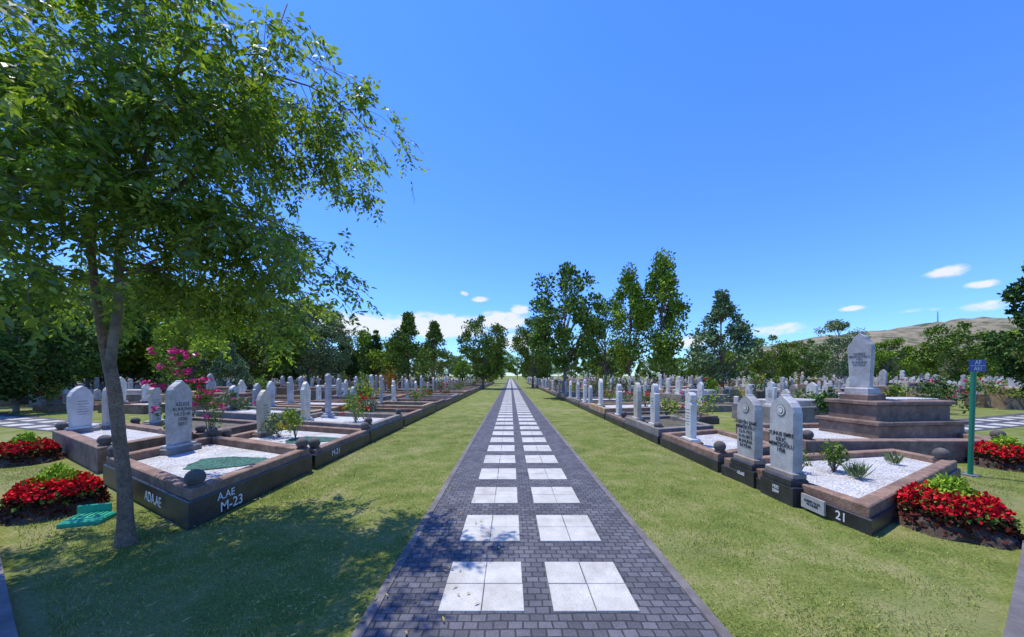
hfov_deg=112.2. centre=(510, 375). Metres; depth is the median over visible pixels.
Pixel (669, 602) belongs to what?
footpath
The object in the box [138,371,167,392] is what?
shrub
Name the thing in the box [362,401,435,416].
grave plot
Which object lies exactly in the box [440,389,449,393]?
rose bush
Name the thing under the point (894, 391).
shrub
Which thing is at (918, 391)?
grave
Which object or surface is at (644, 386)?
grave
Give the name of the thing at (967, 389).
shrub
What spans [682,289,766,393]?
deciduous tree
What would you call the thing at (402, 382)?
headstone
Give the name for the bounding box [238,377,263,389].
grave
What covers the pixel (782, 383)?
grave
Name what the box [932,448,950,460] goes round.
stone ball
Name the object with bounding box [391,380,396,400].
headstone
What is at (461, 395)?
grave plot
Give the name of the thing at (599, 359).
deciduous tree
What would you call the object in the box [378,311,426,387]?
deciduous tree
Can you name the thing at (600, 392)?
headstone
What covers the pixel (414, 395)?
rose bush
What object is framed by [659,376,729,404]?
grave
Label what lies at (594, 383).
shrub
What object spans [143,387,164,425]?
headstone
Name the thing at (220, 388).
grave
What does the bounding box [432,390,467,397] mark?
grave plot
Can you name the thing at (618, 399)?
headstone
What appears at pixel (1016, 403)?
grave
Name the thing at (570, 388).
headstone
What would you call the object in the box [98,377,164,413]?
grave
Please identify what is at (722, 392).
grave
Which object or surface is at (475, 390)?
grave plot
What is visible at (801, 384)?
grave
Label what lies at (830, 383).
grave
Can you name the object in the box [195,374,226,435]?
hollyhock
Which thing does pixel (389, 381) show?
shrub
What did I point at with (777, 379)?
shrub
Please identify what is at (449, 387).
rose bush
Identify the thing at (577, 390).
headstone
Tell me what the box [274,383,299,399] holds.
grave
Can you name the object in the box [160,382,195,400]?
grave
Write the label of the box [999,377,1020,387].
shrub
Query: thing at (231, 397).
shrub
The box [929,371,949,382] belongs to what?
shrub
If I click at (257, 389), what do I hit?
headstone
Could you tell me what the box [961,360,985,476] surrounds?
signpost
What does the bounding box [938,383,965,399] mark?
shrub
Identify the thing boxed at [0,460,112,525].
flower bed
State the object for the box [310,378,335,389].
grave
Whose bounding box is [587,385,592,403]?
headstone
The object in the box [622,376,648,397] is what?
grave
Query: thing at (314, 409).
grave plot
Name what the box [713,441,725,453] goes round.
stone ball
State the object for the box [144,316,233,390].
deciduous tree
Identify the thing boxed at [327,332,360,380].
conifer tree
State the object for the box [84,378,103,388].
grave
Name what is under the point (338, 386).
headstone
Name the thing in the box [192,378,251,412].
grave
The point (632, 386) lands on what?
grave
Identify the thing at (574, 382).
grave
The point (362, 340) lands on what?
deciduous tree
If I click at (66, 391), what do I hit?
grave
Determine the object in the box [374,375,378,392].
headstone
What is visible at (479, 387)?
grave plot
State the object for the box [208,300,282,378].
deciduous tree
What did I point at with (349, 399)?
grave plot
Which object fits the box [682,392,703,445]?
headstone
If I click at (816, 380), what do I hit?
grave
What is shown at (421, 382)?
headstone
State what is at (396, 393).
grave plot
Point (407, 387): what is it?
headstone
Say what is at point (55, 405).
grave
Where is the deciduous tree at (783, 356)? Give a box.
[747,334,801,380]
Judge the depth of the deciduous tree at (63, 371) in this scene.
15.27 m
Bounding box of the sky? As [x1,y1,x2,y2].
[0,0,1023,375]
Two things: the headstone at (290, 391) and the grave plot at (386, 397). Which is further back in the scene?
the grave plot at (386, 397)
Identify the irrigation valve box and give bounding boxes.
[56,502,115,528]
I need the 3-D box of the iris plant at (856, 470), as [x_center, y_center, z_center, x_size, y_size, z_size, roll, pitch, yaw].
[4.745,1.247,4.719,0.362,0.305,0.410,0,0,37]
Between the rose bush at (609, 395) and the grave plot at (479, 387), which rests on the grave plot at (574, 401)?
the rose bush at (609, 395)
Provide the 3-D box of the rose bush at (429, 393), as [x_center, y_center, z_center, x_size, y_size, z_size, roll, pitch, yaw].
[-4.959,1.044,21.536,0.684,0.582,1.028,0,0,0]
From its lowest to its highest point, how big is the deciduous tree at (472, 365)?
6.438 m
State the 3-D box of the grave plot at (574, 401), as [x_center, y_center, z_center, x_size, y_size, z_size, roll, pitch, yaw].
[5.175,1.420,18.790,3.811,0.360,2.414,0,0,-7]
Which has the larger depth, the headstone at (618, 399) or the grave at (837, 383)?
the grave at (837, 383)
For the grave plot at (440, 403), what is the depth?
17.60 m
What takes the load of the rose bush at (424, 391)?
on the grave plot at (449, 401)
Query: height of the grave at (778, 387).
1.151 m
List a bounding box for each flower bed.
[0,430,66,467]
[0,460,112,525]
[893,471,1023,549]
[963,434,1023,472]
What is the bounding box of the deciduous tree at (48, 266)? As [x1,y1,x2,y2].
[0,259,68,356]
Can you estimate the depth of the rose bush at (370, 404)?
12.46 m
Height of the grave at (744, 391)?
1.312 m
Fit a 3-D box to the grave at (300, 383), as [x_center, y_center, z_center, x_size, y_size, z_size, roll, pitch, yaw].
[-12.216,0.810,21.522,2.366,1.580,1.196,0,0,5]
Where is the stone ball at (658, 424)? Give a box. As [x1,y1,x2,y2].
[654,422,661,427]
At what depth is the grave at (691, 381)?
31.10 m
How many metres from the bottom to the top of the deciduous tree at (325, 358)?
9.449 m
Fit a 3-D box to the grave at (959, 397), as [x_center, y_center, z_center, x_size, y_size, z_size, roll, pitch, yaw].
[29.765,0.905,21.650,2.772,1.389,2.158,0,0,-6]
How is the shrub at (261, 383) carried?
on the ground at (988, 618)
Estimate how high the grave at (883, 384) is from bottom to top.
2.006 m
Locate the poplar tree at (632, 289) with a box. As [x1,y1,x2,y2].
[606,262,652,376]
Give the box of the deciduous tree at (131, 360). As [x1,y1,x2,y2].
[43,270,156,387]
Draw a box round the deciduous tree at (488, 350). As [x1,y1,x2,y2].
[456,315,509,388]
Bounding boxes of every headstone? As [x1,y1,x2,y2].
[64,386,100,432]
[99,387,110,429]
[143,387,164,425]
[159,380,201,455]
[227,385,238,409]
[251,390,274,437]
[252,383,261,406]
[266,381,276,406]
[286,376,295,403]
[300,382,313,420]
[316,385,320,399]
[321,374,334,417]
[335,378,343,395]
[343,380,349,395]
[350,386,357,411]
[354,376,357,387]
[369,374,374,404]
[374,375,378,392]
[377,375,384,404]
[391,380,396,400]
[401,376,403,387]
[405,379,409,398]
[420,375,422,391]
[432,377,434,390]
[564,380,567,393]
[568,381,571,397]
[575,382,580,399]
[582,379,587,402]
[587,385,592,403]
[597,379,604,406]
[614,384,621,416]
[632,382,644,421]
[648,384,663,426]
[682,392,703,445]
[729,394,765,487]
[760,394,808,506]
[847,330,875,387]
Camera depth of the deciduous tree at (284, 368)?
29.51 m
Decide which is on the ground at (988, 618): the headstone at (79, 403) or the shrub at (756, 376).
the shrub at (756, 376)
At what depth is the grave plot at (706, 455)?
6.82 m
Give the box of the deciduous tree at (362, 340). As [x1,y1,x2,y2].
[338,329,381,378]
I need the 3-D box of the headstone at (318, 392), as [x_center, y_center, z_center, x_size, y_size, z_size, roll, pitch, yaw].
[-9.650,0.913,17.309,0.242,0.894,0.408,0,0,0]
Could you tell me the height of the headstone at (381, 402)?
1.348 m
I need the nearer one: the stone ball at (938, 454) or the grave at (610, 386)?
the stone ball at (938, 454)
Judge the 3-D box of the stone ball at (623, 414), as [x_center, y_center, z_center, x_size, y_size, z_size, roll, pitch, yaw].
[3.560,1.208,10.800,0.187,0.205,0.182,0,0,0]
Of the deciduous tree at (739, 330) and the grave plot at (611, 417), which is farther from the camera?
the deciduous tree at (739, 330)
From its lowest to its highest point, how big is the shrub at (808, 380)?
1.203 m
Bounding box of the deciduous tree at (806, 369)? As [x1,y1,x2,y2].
[790,339,831,378]
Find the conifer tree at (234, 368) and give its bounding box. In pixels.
[206,342,254,386]
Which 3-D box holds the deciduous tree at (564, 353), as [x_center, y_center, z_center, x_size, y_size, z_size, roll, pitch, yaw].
[3.898,-3.220,24.833,5.930,9.744,6.562,0,0,33]
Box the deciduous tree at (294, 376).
[246,298,318,384]
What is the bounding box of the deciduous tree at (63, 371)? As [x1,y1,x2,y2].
[0,282,95,412]
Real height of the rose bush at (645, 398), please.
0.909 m
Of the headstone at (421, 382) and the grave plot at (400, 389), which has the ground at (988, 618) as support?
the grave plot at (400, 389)
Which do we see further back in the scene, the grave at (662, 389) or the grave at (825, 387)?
the grave at (662, 389)
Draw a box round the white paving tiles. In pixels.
[438,379,639,611]
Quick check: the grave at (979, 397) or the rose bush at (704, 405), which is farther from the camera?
the grave at (979, 397)
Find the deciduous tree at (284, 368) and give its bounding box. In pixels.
[210,296,311,382]
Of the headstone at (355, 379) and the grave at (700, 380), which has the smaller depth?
the headstone at (355, 379)
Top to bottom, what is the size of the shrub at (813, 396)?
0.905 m
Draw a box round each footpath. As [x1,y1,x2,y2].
[0,413,99,431]
[350,379,732,636]
[956,413,1023,431]
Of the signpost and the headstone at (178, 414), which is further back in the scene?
the headstone at (178, 414)
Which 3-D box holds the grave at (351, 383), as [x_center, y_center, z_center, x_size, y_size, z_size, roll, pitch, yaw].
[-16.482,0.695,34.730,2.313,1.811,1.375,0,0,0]
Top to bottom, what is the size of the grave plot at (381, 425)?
0.600 m
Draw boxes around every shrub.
[22,382,64,406]
[136,370,161,382]
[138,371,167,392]
[192,388,213,407]
[218,389,255,410]
[250,374,268,392]
[338,373,348,382]
[357,370,376,390]
[383,364,398,392]
[390,371,401,388]
[588,373,600,388]
[602,375,617,390]
[617,376,642,392]
[631,375,643,384]
[648,373,665,390]
[703,376,721,393]
[727,368,767,398]
[772,374,790,386]
[790,389,835,398]
[793,374,804,383]
[801,378,815,383]
[812,386,839,414]
[882,382,912,396]
[900,374,981,413]
[913,377,953,397]
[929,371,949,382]
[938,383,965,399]
[962,372,999,400]
[977,379,1023,404]
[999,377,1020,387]
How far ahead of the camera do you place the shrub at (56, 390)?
15.23 m
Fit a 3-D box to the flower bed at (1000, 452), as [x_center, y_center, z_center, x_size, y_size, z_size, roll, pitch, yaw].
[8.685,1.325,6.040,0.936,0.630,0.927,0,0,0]
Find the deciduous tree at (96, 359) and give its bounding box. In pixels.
[0,278,136,385]
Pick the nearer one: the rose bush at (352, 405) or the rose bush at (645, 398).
the rose bush at (352, 405)
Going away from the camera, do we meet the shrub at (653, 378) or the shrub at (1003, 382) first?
the shrub at (1003, 382)
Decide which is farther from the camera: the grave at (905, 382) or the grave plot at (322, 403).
the grave at (905, 382)
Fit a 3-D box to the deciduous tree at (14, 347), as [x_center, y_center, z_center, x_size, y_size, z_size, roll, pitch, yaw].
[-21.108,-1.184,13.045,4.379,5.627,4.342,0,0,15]
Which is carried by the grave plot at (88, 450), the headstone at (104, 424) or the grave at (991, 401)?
the headstone at (104, 424)
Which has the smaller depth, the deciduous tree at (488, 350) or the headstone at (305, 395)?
the headstone at (305, 395)
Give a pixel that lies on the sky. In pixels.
(860, 163)
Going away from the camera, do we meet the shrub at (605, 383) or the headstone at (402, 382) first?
the shrub at (605, 383)
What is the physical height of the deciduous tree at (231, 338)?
7.696 m
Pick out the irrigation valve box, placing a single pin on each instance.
(92, 514)
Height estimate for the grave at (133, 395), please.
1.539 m
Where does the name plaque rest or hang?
attached to the grave plot at (864, 504)
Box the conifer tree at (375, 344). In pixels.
[360,330,386,380]
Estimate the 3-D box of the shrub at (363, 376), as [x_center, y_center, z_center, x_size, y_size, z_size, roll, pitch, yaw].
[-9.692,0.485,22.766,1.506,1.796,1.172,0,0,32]
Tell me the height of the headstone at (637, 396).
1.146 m
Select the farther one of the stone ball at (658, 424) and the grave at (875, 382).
the grave at (875, 382)
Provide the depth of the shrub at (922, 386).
14.62 m
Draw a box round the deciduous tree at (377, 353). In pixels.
[366,336,405,378]
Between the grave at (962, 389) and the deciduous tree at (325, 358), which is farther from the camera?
the deciduous tree at (325, 358)
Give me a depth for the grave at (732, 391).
28.00 m
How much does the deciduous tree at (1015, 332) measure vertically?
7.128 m
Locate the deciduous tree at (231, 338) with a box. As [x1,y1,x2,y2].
[153,302,253,380]
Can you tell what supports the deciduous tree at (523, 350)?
on the ground at (988, 618)
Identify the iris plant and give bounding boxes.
[840,458,877,478]
[882,450,906,463]
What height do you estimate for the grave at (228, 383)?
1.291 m
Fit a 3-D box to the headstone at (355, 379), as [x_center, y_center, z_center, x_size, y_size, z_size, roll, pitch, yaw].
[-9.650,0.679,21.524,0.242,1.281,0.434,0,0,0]
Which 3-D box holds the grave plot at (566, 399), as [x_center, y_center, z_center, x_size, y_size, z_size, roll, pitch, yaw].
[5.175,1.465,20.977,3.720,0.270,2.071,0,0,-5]
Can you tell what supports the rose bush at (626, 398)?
on the grave plot at (584, 406)
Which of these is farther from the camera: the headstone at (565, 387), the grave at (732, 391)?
the grave at (732, 391)
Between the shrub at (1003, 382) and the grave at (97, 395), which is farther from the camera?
the shrub at (1003, 382)
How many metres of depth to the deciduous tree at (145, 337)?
25.03 m
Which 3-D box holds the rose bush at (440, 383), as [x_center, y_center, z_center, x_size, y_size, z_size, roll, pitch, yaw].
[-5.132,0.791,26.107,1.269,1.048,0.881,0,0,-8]
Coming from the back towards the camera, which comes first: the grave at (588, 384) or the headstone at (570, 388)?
the grave at (588, 384)
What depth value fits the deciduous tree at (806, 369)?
58.98 m
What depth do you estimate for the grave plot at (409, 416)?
12.74 m
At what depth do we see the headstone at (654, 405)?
8.60 m
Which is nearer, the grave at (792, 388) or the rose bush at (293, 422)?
the rose bush at (293, 422)
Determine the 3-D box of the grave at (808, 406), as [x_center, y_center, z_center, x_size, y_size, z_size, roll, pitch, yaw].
[9.855,0.903,12.304,2.668,1.394,1.929,0,0,-12]
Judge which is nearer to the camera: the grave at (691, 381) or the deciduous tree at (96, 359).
the deciduous tree at (96, 359)
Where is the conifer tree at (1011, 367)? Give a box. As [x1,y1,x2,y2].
[973,265,1023,397]
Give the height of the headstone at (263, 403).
1.091 m
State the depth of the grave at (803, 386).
24.23 m
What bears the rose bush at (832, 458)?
on the grave plot at (864, 504)
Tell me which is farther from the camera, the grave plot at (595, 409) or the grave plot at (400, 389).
the grave plot at (400, 389)
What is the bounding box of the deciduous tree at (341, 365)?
[295,307,356,379]
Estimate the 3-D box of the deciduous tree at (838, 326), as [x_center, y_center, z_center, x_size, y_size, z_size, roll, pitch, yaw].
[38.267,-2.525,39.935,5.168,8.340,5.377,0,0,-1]
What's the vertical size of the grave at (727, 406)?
1.324 m
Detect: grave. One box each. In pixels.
[0,397,11,405]
[12,396,28,404]
[29,382,101,404]
[33,390,97,411]
[78,383,128,403]
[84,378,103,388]
[92,377,127,391]
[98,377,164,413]
[101,379,162,401]
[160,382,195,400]
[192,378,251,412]
[207,374,251,392]
[226,381,231,386]
[237,380,299,403]
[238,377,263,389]
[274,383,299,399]
[276,376,309,394]
[294,376,335,399]
[309,380,325,384]
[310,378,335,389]
[332,374,359,387]
[571,376,582,385]
[586,373,609,389]
[604,379,613,392]
[614,377,650,393]
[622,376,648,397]
[643,382,649,400]
[658,374,690,392]
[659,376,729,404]
[662,379,696,388]
[677,382,738,411]
[685,375,718,387]
[688,377,743,397]
[704,382,738,394]
[718,377,754,386]
[718,387,757,402]
[730,376,762,389]
[732,382,828,422]
[739,380,762,396]
[756,379,799,398]
[777,381,799,390]
[779,377,785,394]
[781,382,818,398]
[789,385,820,397]
[796,372,826,383]
[797,375,823,389]
[799,383,840,398]
[801,384,806,394]
[817,381,834,391]
[832,379,843,392]
[873,369,921,393]
[873,378,878,385]
[884,378,951,405]
[899,370,930,385]
[909,387,956,401]
[932,374,969,394]
[946,375,965,387]
[953,384,976,400]
[964,379,987,406]
[984,375,1023,409]
[1006,382,1023,409]
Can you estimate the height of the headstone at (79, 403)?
1.052 m
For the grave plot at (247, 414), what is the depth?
10.67 m
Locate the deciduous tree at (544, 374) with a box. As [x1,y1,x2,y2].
[528,352,551,378]
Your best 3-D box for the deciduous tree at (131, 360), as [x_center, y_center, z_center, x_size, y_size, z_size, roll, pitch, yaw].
[-28.561,-2.744,23.884,7.032,8.806,7.010,0,0,23]
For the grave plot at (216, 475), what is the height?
0.580 m
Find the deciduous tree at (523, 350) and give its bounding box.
[509,315,552,387]
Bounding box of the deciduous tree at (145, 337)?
[61,277,187,388]
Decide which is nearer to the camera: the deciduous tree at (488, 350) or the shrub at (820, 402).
the shrub at (820, 402)
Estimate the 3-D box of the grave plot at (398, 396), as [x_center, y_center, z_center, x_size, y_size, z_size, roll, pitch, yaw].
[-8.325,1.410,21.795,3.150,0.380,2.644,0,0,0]
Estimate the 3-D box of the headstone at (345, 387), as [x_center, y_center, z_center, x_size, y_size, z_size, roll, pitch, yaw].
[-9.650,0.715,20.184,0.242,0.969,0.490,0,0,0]
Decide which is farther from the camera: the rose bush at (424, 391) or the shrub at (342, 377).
the shrub at (342, 377)
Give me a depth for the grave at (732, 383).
32.17 m
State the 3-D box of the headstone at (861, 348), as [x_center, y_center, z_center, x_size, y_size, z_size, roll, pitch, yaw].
[7.778,-0.372,7.629,0.145,1.265,0.430,0,0,-20]
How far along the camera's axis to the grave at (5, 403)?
18.27 m
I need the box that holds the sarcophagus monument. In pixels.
[815,387,968,437]
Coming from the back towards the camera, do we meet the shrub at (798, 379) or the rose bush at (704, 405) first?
the shrub at (798, 379)
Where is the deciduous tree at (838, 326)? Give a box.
[807,319,869,379]
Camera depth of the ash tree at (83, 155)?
3.13 m
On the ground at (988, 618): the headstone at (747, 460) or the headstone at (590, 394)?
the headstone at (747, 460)
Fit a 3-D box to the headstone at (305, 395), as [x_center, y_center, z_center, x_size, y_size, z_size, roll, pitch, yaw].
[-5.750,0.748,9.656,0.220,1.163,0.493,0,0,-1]
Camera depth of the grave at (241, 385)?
17.02 m
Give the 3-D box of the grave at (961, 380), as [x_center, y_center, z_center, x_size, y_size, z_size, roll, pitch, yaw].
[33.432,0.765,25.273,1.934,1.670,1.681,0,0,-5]
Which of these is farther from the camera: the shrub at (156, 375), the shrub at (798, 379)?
the shrub at (798, 379)
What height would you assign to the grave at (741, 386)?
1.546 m
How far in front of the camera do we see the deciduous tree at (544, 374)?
58.28 m
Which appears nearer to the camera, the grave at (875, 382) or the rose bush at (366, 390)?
the rose bush at (366, 390)
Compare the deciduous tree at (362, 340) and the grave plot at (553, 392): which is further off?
the deciduous tree at (362, 340)
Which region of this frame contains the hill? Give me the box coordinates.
[686,317,1023,376]
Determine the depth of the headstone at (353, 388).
12.51 m
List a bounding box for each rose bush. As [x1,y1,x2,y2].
[259,409,304,437]
[281,407,308,437]
[340,390,369,421]
[347,380,380,406]
[354,395,379,412]
[402,388,426,401]
[410,385,428,398]
[424,389,435,395]
[435,379,446,390]
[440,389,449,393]
[441,382,454,389]
[603,390,615,398]
[622,389,632,402]
[632,387,650,406]
[660,396,680,414]
[664,390,725,420]
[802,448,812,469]
[812,439,852,471]
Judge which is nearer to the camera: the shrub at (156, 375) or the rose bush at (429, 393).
the rose bush at (429, 393)
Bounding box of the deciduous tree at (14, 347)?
[0,290,45,398]
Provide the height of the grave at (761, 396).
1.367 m
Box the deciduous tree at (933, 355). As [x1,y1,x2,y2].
[911,321,1007,382]
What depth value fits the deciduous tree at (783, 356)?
41.20 m
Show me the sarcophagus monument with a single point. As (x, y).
(865, 412)
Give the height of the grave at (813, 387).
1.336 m
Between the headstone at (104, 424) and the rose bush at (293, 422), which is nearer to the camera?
the rose bush at (293, 422)
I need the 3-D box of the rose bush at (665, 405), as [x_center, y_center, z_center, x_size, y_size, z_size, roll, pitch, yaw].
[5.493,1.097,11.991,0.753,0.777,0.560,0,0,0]
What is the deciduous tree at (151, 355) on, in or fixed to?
on the ground at (988, 618)
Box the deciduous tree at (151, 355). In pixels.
[127,290,187,391]
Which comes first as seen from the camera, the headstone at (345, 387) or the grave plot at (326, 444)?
the grave plot at (326, 444)
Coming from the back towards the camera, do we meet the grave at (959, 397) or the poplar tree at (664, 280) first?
the poplar tree at (664, 280)
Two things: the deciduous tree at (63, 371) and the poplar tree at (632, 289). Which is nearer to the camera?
the deciduous tree at (63, 371)
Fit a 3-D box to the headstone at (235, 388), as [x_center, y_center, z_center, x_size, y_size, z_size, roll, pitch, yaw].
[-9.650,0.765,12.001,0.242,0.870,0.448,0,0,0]
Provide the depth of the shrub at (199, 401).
14.43 m
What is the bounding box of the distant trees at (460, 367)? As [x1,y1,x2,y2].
[27,345,993,381]
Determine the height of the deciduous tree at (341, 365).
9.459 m
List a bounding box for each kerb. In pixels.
[0,557,17,636]
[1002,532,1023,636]
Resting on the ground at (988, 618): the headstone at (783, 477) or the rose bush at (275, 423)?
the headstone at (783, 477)
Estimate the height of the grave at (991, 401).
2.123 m
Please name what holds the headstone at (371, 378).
on the grave plot at (428, 408)
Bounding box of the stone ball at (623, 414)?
[621,411,626,417]
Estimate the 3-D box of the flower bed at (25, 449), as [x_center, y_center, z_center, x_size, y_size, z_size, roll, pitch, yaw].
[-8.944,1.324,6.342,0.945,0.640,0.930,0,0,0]
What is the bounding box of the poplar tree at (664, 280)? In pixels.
[638,247,692,378]
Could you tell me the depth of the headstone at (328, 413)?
10.78 m
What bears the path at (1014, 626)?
on the ground at (988, 618)
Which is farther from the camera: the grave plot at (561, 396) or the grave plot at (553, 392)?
the grave plot at (553, 392)
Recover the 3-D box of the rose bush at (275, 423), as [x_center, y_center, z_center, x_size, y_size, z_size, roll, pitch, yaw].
[-5.216,1.089,7.761,0.837,0.676,0.900,0,0,0]
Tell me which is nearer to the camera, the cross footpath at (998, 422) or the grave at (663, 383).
the cross footpath at (998, 422)
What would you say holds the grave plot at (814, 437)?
on the ground at (988, 618)
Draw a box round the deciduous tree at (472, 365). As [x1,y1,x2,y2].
[471,354,494,380]
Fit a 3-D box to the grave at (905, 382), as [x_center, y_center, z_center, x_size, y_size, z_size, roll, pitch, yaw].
[21.915,0.850,18.529,2.370,1.500,1.328,0,0,-10]
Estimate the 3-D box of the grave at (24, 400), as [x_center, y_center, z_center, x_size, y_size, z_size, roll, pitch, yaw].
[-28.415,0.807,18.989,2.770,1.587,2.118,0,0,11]
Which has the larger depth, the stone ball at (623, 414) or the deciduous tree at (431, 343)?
the deciduous tree at (431, 343)
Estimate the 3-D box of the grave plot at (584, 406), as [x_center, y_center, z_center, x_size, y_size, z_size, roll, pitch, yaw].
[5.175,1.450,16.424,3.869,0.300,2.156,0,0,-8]
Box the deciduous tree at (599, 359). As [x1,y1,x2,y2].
[575,296,624,380]
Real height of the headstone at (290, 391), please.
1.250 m
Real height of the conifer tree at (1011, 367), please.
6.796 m
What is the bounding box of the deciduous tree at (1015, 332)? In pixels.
[975,329,1023,376]
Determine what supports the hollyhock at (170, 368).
on the ground at (988, 618)
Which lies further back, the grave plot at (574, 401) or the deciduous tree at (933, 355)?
the deciduous tree at (933, 355)
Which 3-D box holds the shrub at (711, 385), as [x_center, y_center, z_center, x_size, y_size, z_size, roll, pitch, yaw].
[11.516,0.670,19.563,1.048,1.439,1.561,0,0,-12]
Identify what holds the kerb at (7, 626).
on the ground at (988, 618)
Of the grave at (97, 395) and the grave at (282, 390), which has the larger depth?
the grave at (282, 390)
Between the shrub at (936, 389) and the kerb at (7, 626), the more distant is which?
the shrub at (936, 389)
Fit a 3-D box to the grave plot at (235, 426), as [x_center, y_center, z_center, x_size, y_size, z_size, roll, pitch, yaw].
[-8.325,1.340,9.069,4.066,0.520,1.989,0,0,20]
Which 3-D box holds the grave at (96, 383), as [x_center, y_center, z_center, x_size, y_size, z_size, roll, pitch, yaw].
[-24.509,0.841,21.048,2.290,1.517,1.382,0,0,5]
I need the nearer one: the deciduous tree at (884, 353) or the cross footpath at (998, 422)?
the cross footpath at (998, 422)
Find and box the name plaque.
[801,493,825,515]
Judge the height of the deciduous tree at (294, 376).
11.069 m
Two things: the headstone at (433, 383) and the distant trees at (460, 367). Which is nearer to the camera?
the headstone at (433, 383)
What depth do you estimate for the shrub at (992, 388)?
16.38 m
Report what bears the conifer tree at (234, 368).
on the ground at (988, 618)
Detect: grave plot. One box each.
[52,422,192,473]
[103,427,311,530]
[130,411,256,438]
[195,406,300,426]
[221,419,370,469]
[276,400,364,411]
[276,405,339,413]
[279,406,402,442]
[332,394,390,400]
[332,399,378,403]
[345,408,423,426]
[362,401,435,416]
[377,392,411,394]
[387,399,445,410]
[389,388,431,391]
[396,394,404,398]
[399,397,452,405]
[411,394,459,402]
[426,393,463,399]
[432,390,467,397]
[451,388,476,392]
[453,386,480,390]
[545,388,582,392]
[551,390,597,395]
[558,392,615,400]
[564,396,615,402]
[570,397,632,406]
[579,401,643,411]
[588,402,684,418]
[605,410,718,427]
[623,415,713,444]
[660,429,769,472]
[721,449,960,535]
[736,423,1006,461]
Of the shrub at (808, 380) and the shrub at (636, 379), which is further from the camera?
the shrub at (636, 379)
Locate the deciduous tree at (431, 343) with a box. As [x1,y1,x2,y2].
[414,320,454,388]
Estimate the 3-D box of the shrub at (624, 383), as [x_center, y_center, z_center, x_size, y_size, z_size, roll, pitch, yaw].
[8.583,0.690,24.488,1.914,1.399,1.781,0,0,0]
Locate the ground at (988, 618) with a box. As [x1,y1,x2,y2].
[0,376,1023,636]
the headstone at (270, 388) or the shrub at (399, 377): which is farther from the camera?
the shrub at (399, 377)
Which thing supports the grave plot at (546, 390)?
on the ground at (988, 618)
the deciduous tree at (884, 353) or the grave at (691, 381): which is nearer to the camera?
the grave at (691, 381)
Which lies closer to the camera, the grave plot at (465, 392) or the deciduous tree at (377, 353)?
the grave plot at (465, 392)
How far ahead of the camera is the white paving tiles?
2.89 m
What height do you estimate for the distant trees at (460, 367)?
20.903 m
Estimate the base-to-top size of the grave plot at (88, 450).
0.600 m
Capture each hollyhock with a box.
[142,339,214,431]
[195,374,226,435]
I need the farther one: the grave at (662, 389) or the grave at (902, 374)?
the grave at (902, 374)
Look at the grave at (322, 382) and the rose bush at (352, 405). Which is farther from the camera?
the grave at (322, 382)
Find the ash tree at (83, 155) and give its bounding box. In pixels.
[0,0,430,547]
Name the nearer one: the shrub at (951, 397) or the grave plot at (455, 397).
the shrub at (951, 397)
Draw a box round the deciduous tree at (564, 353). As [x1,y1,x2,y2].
[526,261,606,391]
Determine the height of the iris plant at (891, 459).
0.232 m
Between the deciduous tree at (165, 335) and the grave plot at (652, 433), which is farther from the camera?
the deciduous tree at (165, 335)
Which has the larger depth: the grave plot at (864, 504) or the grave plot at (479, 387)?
the grave plot at (479, 387)
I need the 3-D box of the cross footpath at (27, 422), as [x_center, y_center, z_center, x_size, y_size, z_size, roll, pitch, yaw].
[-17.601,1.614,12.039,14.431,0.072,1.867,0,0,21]
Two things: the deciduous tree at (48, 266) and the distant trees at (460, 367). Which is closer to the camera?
the deciduous tree at (48, 266)
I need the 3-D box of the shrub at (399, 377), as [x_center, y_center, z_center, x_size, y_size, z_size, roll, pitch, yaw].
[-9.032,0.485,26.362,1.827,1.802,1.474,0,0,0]
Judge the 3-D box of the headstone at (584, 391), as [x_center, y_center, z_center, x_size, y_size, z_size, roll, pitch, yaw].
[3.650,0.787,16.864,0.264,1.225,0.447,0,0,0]
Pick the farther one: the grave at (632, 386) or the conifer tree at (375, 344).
the conifer tree at (375, 344)
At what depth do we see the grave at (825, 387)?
17.96 m
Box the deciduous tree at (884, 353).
[874,337,918,381]
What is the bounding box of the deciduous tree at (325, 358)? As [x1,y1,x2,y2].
[275,297,347,384]
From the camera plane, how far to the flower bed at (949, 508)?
3.42 m
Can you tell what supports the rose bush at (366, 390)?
on the grave plot at (409, 416)
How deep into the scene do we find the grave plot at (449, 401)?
19.39 m

